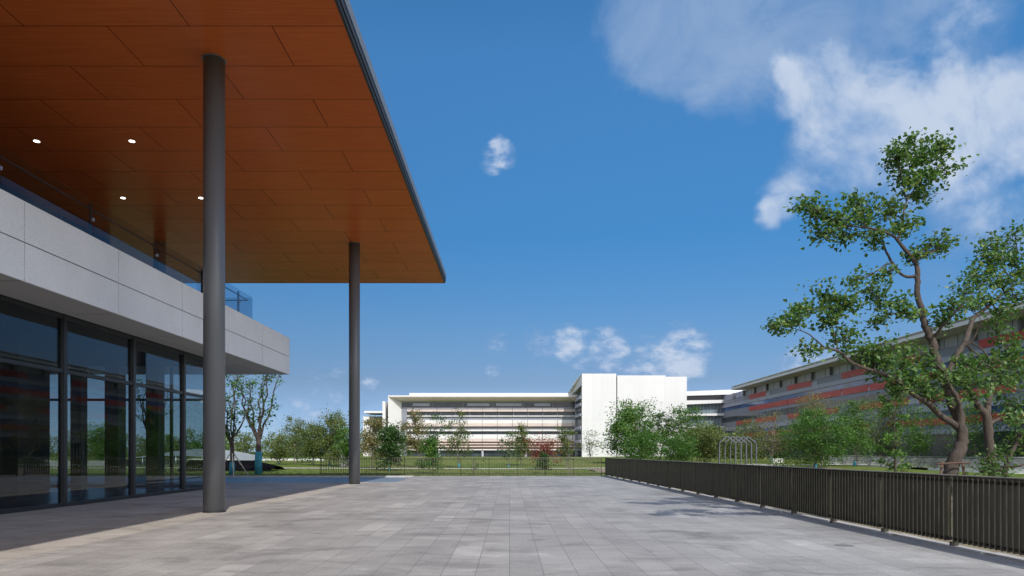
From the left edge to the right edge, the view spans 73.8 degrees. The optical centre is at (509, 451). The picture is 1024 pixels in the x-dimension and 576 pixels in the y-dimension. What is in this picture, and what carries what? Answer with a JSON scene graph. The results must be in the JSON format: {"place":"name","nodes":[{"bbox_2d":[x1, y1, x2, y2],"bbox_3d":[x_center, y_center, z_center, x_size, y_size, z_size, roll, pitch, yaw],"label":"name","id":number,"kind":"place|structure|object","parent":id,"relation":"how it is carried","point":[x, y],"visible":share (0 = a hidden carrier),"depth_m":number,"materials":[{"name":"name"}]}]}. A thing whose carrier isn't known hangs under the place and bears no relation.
{"place":"outdoors","nodes":[
{"label":"outdoors","id":0,"kind":"place"},
{"bbox_2d":[0,482,334,540],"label":"apron paving","id":1,"kind":"structure","parent":0,"point":[22,524],"depth_m":18.12,"materials":[{"name":"stone"}]},
{"bbox_2d":[0,156,289,514],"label":"glass pavilion","id":2,"kind":"structure","parent":1,"relation":"on","point":[79,305],"depth_m":21.48,"materials":[{"name":"grey metal"}]},
{"bbox_2d":[0,295,202,513],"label":"window frame","id":3,"kind":"structure","parent":2,"relation":"in","point":[62,370],"depth_m":20.27,"materials":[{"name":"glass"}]},
{"bbox_2d":[50,364,202,486],"bbox_3d":[-19.732,-1.140,29.170,14.625,5.280,0.140,0,0,0],"label":"window frame","id":4,"kind":"structure","parent":2,"relation":"in","point":[171,399],"depth_m":29.12,"materials":[{"name":"grey metal"}]},
{"bbox_2d":[154,241,165,273],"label":"steel column","id":5,"kind":"structure","parent":2,"relation":"on","point":[161,262],"depth_m":31.82,"materials":[{"name":"paint"}]},
{"bbox_2d":[0,0,445,282],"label":"canopy roof","id":6,"kind":"structure","parent":2,"relation":"on","point":[101,106],"depth_m":21.13,"materials":[{"name":"wood"}]},
{"bbox_2d":[0,482,368,562],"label":"paving band","id":7,"kind":"object","parent":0,"point":[21,547],"visible":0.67,"depth_m":13.74,"materials":[{"name":"stone"}]},
{"bbox_2d":[202,53,226,512],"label":"steel column","id":8,"kind":"structure","parent":7,"relation":"on","point":[214,283],"depth_m":16.83,"materials":[{"name":"metal"}]},
{"bbox_2d":[348,242,360,483],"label":"steel column","id":9,"kind":"structure","parent":7,"relation":"on","point":[354,362],"depth_m":31.88,"materials":[{"name":"metal"}]},
{"bbox_2d":[50,477,409,481],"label":"paving","id":10,"kind":"structure","parent":0,"point":[272,479],"depth_m":38.96,"materials":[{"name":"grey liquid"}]},
{"bbox_2d":[320,458,601,475],"bbox_3d":[-3.055,0.938,42.724,17.690,1.165,0.143,0,0,0],"label":"slatted fence","id":11,"kind":"object","parent":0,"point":[432,473],"visible":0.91,"depth_m":42.69,"materials":[{"name":"brown metal"}]},
{"bbox_2d":[0,476,1023,575],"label":"plaza paving","id":12,"kind":"structure","parent":0,"point":[510,526],"depth_m":11.44,"materials":[{"name":"stone"}]},
{"bbox_2d":[608,476,1023,562],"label":"fence kerb","id":13,"kind":"structure","parent":12,"relation":"on","point":[980,551],"depth_m":12.71,"materials":[{"name":"concrete"}]},
{"bbox_2d":[605,458,1023,554],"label":"slatted fence","id":14,"kind":"object","parent":13,"relation":"on","point":[987,511],"visible":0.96,"depth_m":12.79,"materials":[{"name":"brown metal"}]},
{"bbox_2d":[834,544,853,546],"bbox_3d":[5.359,1.507,10.936,0.300,0.026,0.300,0,0,0],"label":"floor drain","id":15,"kind":"object","parent":12,"relation":"on","point":[843,545],"visible":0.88,"depth_m":10.90,"materials":[{"name":"metal"}]},
{"bbox_2d":[50,454,1023,497],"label":"ground","id":16,"kind":"structure","parent":0,"point":[465,462],"depth_m":73.89,"materials":[{"name":"green plant"}]},
{"bbox_2d":[55,432,102,460],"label":"garden tree","id":17,"kind":"object","parent":16,"relation":"on","point":[88,456],"visible":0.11,"depth_m":89.87,"materials":[{"name":"green plant"}]},
{"bbox_2d":[87,421,127,460],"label":"garden tree","id":18,"kind":"object","parent":16,"relation":"on","point":[95,442],"visible":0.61,"depth_m":81.16,"materials":[{"name":"green plant"}]},
{"bbox_2d":[50,461,179,465],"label":"wall","id":19,"kind":"structure","parent":16,"relation":"on","point":[95,463],"depth_m":74.00,"materials":[{"name":"concrete"}]},
{"bbox_2d":[136,379,179,475],"bbox_3d":[-24.609,-1.802,46.823,2.899,7.072,3.960,0,0,-8],"label":"wrapped tree","id":20,"kind":"object","parent":16,"relation":"on","point":[143,410],"visible":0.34,"depth_m":46.48,"materials":[{"name":"brown plant"}]},
{"bbox_2d":[165,434,192,460],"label":"garden tree","id":21,"kind":"object","parent":16,"relation":"on","point":[176,446],"visible":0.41,"depth_m":85.73,"materials":[{"name":"green plant"}]},
{"bbox_2d":[126,449,265,465],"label":"shade shelter","id":22,"kind":"object","parent":16,"relation":"on","point":[199,453],"visible":0.37,"depth_m":76.41,"materials":[{"name":"metal"}]},
{"bbox_2d":[187,430,235,458],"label":"garden tree","id":23,"kind":"object","parent":16,"relation":"on","point":[199,445],"visible":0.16,"depth_m":83.48,"materials":[{"name":"green plant"}]},
{"bbox_2d":[201,375,257,475],"bbox_3d":[-19.596,-2.334,48.189,3.918,8.140,4.365,0,0,-33],"label":"wrapped tree","id":24,"kind":"object","parent":16,"relation":"on","point":[232,415],"visible":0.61,"depth_m":47.90,"materials":[{"name":"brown plant"}]},
{"bbox_2d":[50,476,412,476],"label":"pool kerb","id":25,"kind":"structure","parent":16,"relation":"on","point":[265,476],"depth_m":42.40,"materials":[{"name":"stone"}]},
{"bbox_2d":[177,460,286,471],"bbox_3d":[-24.091,1.188,59.500,7.667,0.923,5.000,0,0,0],"label":"soil mound","id":26,"kind":"object","parent":16,"relation":"on","point":[197,465],"visible":0.57,"depth_m":58.44,"materials":[{"name":"green plant"}]},
{"bbox_2d":[176,459,324,459],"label":"garden wall","id":27,"kind":"structure","parent":16,"relation":"on","point":[262,459],"depth_m":110.00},
{"bbox_2d":[234,432,267,454],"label":"garden tree","id":28,"kind":"object","parent":16,"relation":"on","point":[245,447],"visible":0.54,"depth_m":87.77,"materials":[{"name":"green plant"}]},
{"bbox_2d":[230,375,282,474],"bbox_3d":[-18.149,-2.791,50.017,4.305,9.007,4.691,0,0,0],"label":"wrapped tree","id":29,"kind":"object","parent":16,"relation":"on","point":[258,454],"visible":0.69,"depth_m":49.79,"materials":[{"name":"green plant"}]},
{"bbox_2d":[262,429,300,464],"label":"garden tree","id":30,"kind":"object","parent":16,"relation":"on","point":[279,450],"visible":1,"depth_m":77.61,"materials":[{"name":"green plant"}]},
{"bbox_2d":[273,414,308,463],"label":"garden tree","id":31,"kind":"object","parent":16,"relation":"on","point":[296,422],"visible":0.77,"depth_m":83.56,"materials":[{"name":"green plant"}]},
{"bbox_2d":[284,430,313,462],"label":"garden tree","id":32,"kind":"object","parent":16,"relation":"on","point":[299,457],"visible":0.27,"depth_m":91.63,"materials":[{"name":"green plant"}]},
{"bbox_2d":[293,421,332,464],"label":"garden tree","id":33,"kind":"object","parent":16,"relation":"on","point":[305,435],"visible":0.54,"depth_m":75.90,"materials":[{"name":"green plant"}]},
{"bbox_2d":[299,403,348,465],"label":"garden tree","id":34,"kind":"object","parent":16,"relation":"on","point":[325,442],"visible":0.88,"depth_m":73.25,"materials":[{"name":"green plant"}]},
{"bbox_2d":[328,410,348,462],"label":"garden tree","id":35,"kind":"object","parent":16,"relation":"on","point":[338,415],"visible":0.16,"depth_m":87.92,"materials":[{"name":"green plant"}]},
{"bbox_2d":[340,452,348,466],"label":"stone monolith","id":36,"kind":"object","parent":16,"relation":"on","point":[341,465],"visible":0.14,"depth_m":72.00,"materials":[{"name":"grey stone"}]},
{"bbox_2d":[329,424,360,466],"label":"garden tree","id":37,"kind":"object","parent":16,"relation":"on","point":[344,447],"visible":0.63,"depth_m":69.80,"materials":[{"name":"green plant"}]},
{"bbox_2d":[363,411,381,455],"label":"white building","id":38,"kind":"structure","parent":16,"relation":"on","point":[372,413],"depth_m":192.00,"materials":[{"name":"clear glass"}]},
{"bbox_2d":[136,465,613,476],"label":"lawn tufts","id":39,"kind":"object","parent":16,"relation":"on","point":[271,474],"visible":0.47,"depth_m":49.90,"materials":[{"name":"green plant"}]},
{"bbox_2d":[360,415,390,467],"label":"garden tree","id":40,"kind":"object","parent":16,"relation":"on","point":[366,442],"visible":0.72,"depth_m":65.66,"materials":[{"name":"green plant"}]},
{"bbox_2d":[370,423,410,470],"bbox_3d":[-10.507,-0.305,59.903,3.952,4.523,3.529,0,0,0],"label":"garden tree","id":41,"kind":"object","parent":16,"relation":"on","point":[391,437],"visible":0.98,"depth_m":59.66,"materials":[{"name":"green plant"}]},
{"bbox_2d":[393,422,411,465],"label":"garden tree","id":42,"kind":"object","parent":16,"relation":"on","point":[409,452],"visible":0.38,"depth_m":78.04,"materials":[{"name":"green plant"}]},
{"bbox_2d":[396,407,429,466],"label":"garden tree","id":43,"kind":"object","parent":16,"relation":"on","point":[413,442],"visible":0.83,"depth_m":71.86,"materials":[{"name":"green plant"}]},
{"bbox_2d":[50,424,789,458],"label":"distant woodland","id":44,"kind":"object","parent":16,"relation":"on","point":[141,446],"visible":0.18,"depth_m":152.22,"materials":[{"name":"green plant"}]},
{"bbox_2d":[412,438,443,472],"bbox_3d":[-6.185,0.313,53.007,2.501,2.980,2.515,0,0,44],"label":"garden bush","id":45,"kind":"object","parent":16,"relation":"on","point":[430,449],"visible":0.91,"depth_m":52.75,"materials":[{"name":"green plant"}]},
{"bbox_2d":[423,411,450,455],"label":"garden tree","id":46,"kind":"object","parent":16,"relation":"on","point":[435,433],"visible":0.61,"depth_m":75.81,"materials":[{"name":"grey plant"}]},
{"bbox_2d":[441,406,473,467],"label":"garden tree","id":47,"kind":"object","parent":16,"relation":"on","point":[460,442],"visible":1,"depth_m":72.00,"materials":[{"name":"green plant"}]},
{"bbox_2d":[469,452,485,474],"bbox_3d":[-2.301,0.856,49.817,1.545,1.714,1.201,0,0,0],"label":"bare sapling","id":48,"kind":"object","parent":16,"relation":"on","point":[475,466],"visible":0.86,"depth_m":49.89,"materials":[{"name":"grey plant"}]},
{"bbox_2d":[382,393,576,456],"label":"louvred building","id":49,"kind":"structure","parent":16,"relation":"on","point":[491,418],"depth_m":169.55,"materials":[{"name":"white concrete"}]},
{"bbox_2d":[497,432,520,466],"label":"garden tree","id":50,"kind":"object","parent":16,"relation":"on","point":[508,451],"visible":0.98,"depth_m":74.01,"materials":[{"name":"green plant"}]},
{"bbox_2d":[506,421,533,465],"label":"garden tree","id":51,"kind":"object","parent":16,"relation":"on","point":[520,446],"visible":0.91,"depth_m":79.81,"materials":[{"name":"green plant"}]},
{"bbox_2d":[532,451,551,472],"bbox_3d":[2.608,0.823,53.972,1.648,1.842,1.514,0,0,0],"label":"garden bush","id":52,"kind":"object","parent":16,"relation":"on","point":[541,461],"visible":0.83,"depth_m":53.83,"materials":[{"name":"green plant"}]},
{"bbox_2d":[521,432,563,469],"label":"garden tree","id":53,"kind":"object","parent":16,"relation":"on","point":[544,446],"visible":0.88,"depth_m":65.74,"materials":[{"name":"red plant"}]},
{"bbox_2d":[552,424,581,465],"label":"garden tree","id":54,"kind":"object","parent":16,"relation":"on","point":[563,440],"visible":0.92,"depth_m":77.97,"materials":[{"name":"green plant"}]},
{"bbox_2d":[553,446,580,474],"bbox_3d":[4.471,0.656,49.163,2.208,2.159,2.543,0,0,-32],"label":"bare sapling","id":55,"kind":"object","parent":16,"relation":"on","point":[566,459],"visible":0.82,"depth_m":49.13,"materials":[{"name":"grey plant"}]},
{"bbox_2d":[580,428,601,460],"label":"garden tree","id":56,"kind":"object","parent":16,"relation":"on","point":[589,444],"visible":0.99,"depth_m":97.91,"materials":[{"name":"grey plant"}]},
{"bbox_2d":[568,374,686,456],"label":"white hall","id":57,"kind":"structure","parent":16,"relation":"on","point":[596,393],"depth_m":158.40,"materials":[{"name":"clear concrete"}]},
{"bbox_2d":[599,394,668,458],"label":"garden tree","id":58,"kind":"object","parent":16,"relation":"on","point":[626,416],"visible":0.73,"depth_m":84.89,"materials":[{"name":"green plant"}]},
{"bbox_2d":[611,428,667,459],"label":"garden bush","id":59,"kind":"object","parent":16,"relation":"on","point":[640,442],"visible":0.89,"depth_m":81.23,"materials":[{"name":"green plant"}]},
{"bbox_2d":[642,411,679,459],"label":"garden tree","id":60,"kind":"object","parent":16,"relation":"on","point":[658,418],"visible":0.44,"depth_m":87.79,"materials":[{"name":"green plant"}]},
{"bbox_2d":[653,432,700,461],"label":"garden bush","id":61,"kind":"object","parent":16,"relation":"on","point":[680,453],"visible":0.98,"depth_m":77.48,"materials":[{"name":"green plant"}]},
{"bbox_2d":[652,403,717,458],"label":"garden tree","id":62,"kind":"object","parent":16,"relation":"on","point":[684,420],"visible":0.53,"depth_m":85.93,"materials":[{"name":"green plant"}]},
{"bbox_2d":[678,421,730,462],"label":"bush","id":63,"kind":"object","parent":16,"relation":"on","point":[706,440],"visible":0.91,"depth_m":79.72,"materials":[{"name":"green plant"}]},
{"bbox_2d":[687,390,742,453],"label":"glass link building","id":64,"kind":"structure","parent":16,"relation":"on","point":[710,402],"depth_m":176.00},
{"bbox_2d":[727,417,770,461],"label":"garden tree","id":65,"kind":"object","parent":16,"relation":"on","point":[748,443],"visible":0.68,"depth_m":99.96,"materials":[{"name":"green plant"}]},
{"bbox_2d":[748,409,789,461],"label":"garden tree","id":66,"kind":"object","parent":16,"relation":"on","point":[771,441],"visible":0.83,"depth_m":96.16,"materials":[{"name":"green plant"}]},
{"bbox_2d":[615,452,951,532],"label":"ground cover","id":67,"kind":"object","parent":16,"relation":"on","point":[766,463],"visible":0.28,"depth_m":74.50,"materials":[{"name":"green plant"}]},
{"bbox_2d":[586,467,1023,556],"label":"planting bed","id":68,"kind":"object","parent":16,"relation":"on","point":[900,532],"visible":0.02,"depth_m":14.49,"materials":[{"name":"grey concrete"}]},
{"bbox_2d":[760,126,1023,493],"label":"foreground tree","id":69,"kind":"object","parent":68,"relation":"on","point":[942,374],"visible":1,"depth_m":13.86,"materials":[{"name":"green plant"}]},
{"bbox_2d":[871,386,913,471],"bbox_3d":[14.603,-0.469,26.048,2.052,4.412,1.384,0,0,-44],"label":"young tree","id":70,"kind":"object","parent":68,"relation":"on","point":[887,438],"visible":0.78,"depth_m":25.96,"materials":[{"name":"green plant"}]},
{"bbox_2d":[935,461,969,474],"bbox_3d":[9.116,0.884,13.980,0.685,1.449,1.313,0,0,35],"label":"tree stake frame","id":71,"kind":"object","parent":68,"relation":"on","point":[942,463],"visible":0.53,"depth_m":13.83,"materials":[{"name":"brown wood"}]},
{"bbox_2d":[958,307,1023,476],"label":"foreground tree","id":72,"kind":"object","parent":68,"relation":"on","point":[988,423],"visible":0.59,"depth_m":16.10,"materials":[{"name":"green plant"}]},
{"bbox_2d":[965,410,1023,476],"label":"bush","id":73,"kind":"object","parent":68,"relation":"on","point":[1018,436],"visible":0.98,"depth_m":13.17,"materials":[{"name":"green plant"}]},
{"bbox_2d":[773,387,845,458],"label":"garden tree","id":74,"kind":"object","parent":16,"relation":"on","point":[812,403],"visible":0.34,"depth_m":94.51,"materials":[{"name":"green plant"}]},
{"bbox_2d":[766,402,861,467],"bbox_3d":[29.287,-1.359,64.386,8.674,6.772,7.941,0,0,-32],"label":"bush","id":75,"kind":"object","parent":16,"relation":"on","point":[817,437],"visible":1,"depth_m":63.69,"materials":[{"name":"green plant"}]},
{"bbox_2d":[826,397,883,465],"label":"garden tree","id":76,"kind":"object","parent":16,"relation":"on","point":[861,421],"visible":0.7,"depth_m":69.54,"materials":[{"name":"green plant"}]},
{"bbox_2d":[721,300,1023,464],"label":"red banded building","id":77,"kind":"structure","parent":16,"relation":"on","point":[782,390],"depth_m":108.38,"materials":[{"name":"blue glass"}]},
{"bbox_2d":[845,394,917,459],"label":"garden tree","id":78,"kind":"object","parent":16,"relation":"on","point":[877,433],"visible":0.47,"depth_m":87.31,"materials":[{"name":"green plant"}]},
{"bbox_2d":[890,401,953,464],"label":"garden tree","id":79,"kind":"object","parent":16,"relation":"on","point":[919,446],"visible":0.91,"depth_m":73.94,"materials":[{"name":"green plant"}]},
{"bbox_2d":[820,455,1023,473],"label":"hedge","id":80,"kind":"object","parent":16,"relation":"on","point":[932,464],"visible":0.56,"depth_m":60.02,"materials":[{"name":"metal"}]},
{"bbox_2d":[933,393,1010,466],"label":"garden tree","id":81,"kind":"object","parent":16,"relation":"on","point":[974,434],"visible":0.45,"depth_m":69.72,"materials":[{"name":"green plant"}]},
{"bbox_2d":[979,395,1023,467],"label":"garden tree","id":82,"kind":"object","parent":16,"relation":"on","point":[1013,433],"visible":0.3,"depth_m":66.11,"materials":[{"name":"green plant"}]},
{"bbox_2d":[50,0,1023,451],"label":"sky","id":83,"kind":"structure","parent":0,"point":[602,186],"materials":[{"name":"blue"}]},
{"bbox_2d":[165,464,928,468],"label":"lawn path","id":84,"kind":"structure","parent":0,"point":[540,468],"depth_m":67.60,"materials":[{"name":"concrete"}]},
{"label":"play platform","id":85,"kind":"structure","parent":0,"visible":0},
{"bbox_2d":[718,436,735,462],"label":"portal frame","id":86,"kind":"object","parent":85,"relation":"on","point":[734,449],"visible":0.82,"depth_m":77.85,"materials":[{"name":"grey paint"}]},
{"bbox_2d":[724,436,741,462],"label":"portal frame","id":87,"kind":"object","parent":85,"relation":"on","point":[740,448],"visible":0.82,"depth_m":78.75,"materials":[{"name":"grey paint"}]},
{"bbox_2d":[729,436,746,462],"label":"portal frame","id":88,"kind":"object","parent":85,"relation":"on","point":[745,449],"visible":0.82,"depth_m":79.65,"materials":[{"name":"grey paint"}]},
{"bbox_2d":[736,436,751,463],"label":"portal frame","id":89,"kind":"object","parent":85,"relation":"on","point":[750,447],"visible":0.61,"depth_m":80.55,"materials":[{"name":"grey paint"}]},
{"bbox_2d":[742,437,756,463],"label":"portal frame","id":90,"kind":"object","parent":85,"relation":"on","point":[755,448],"visible":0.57,"depth_m":81.45,"materials":[{"name":"grey paint"}]}
]}

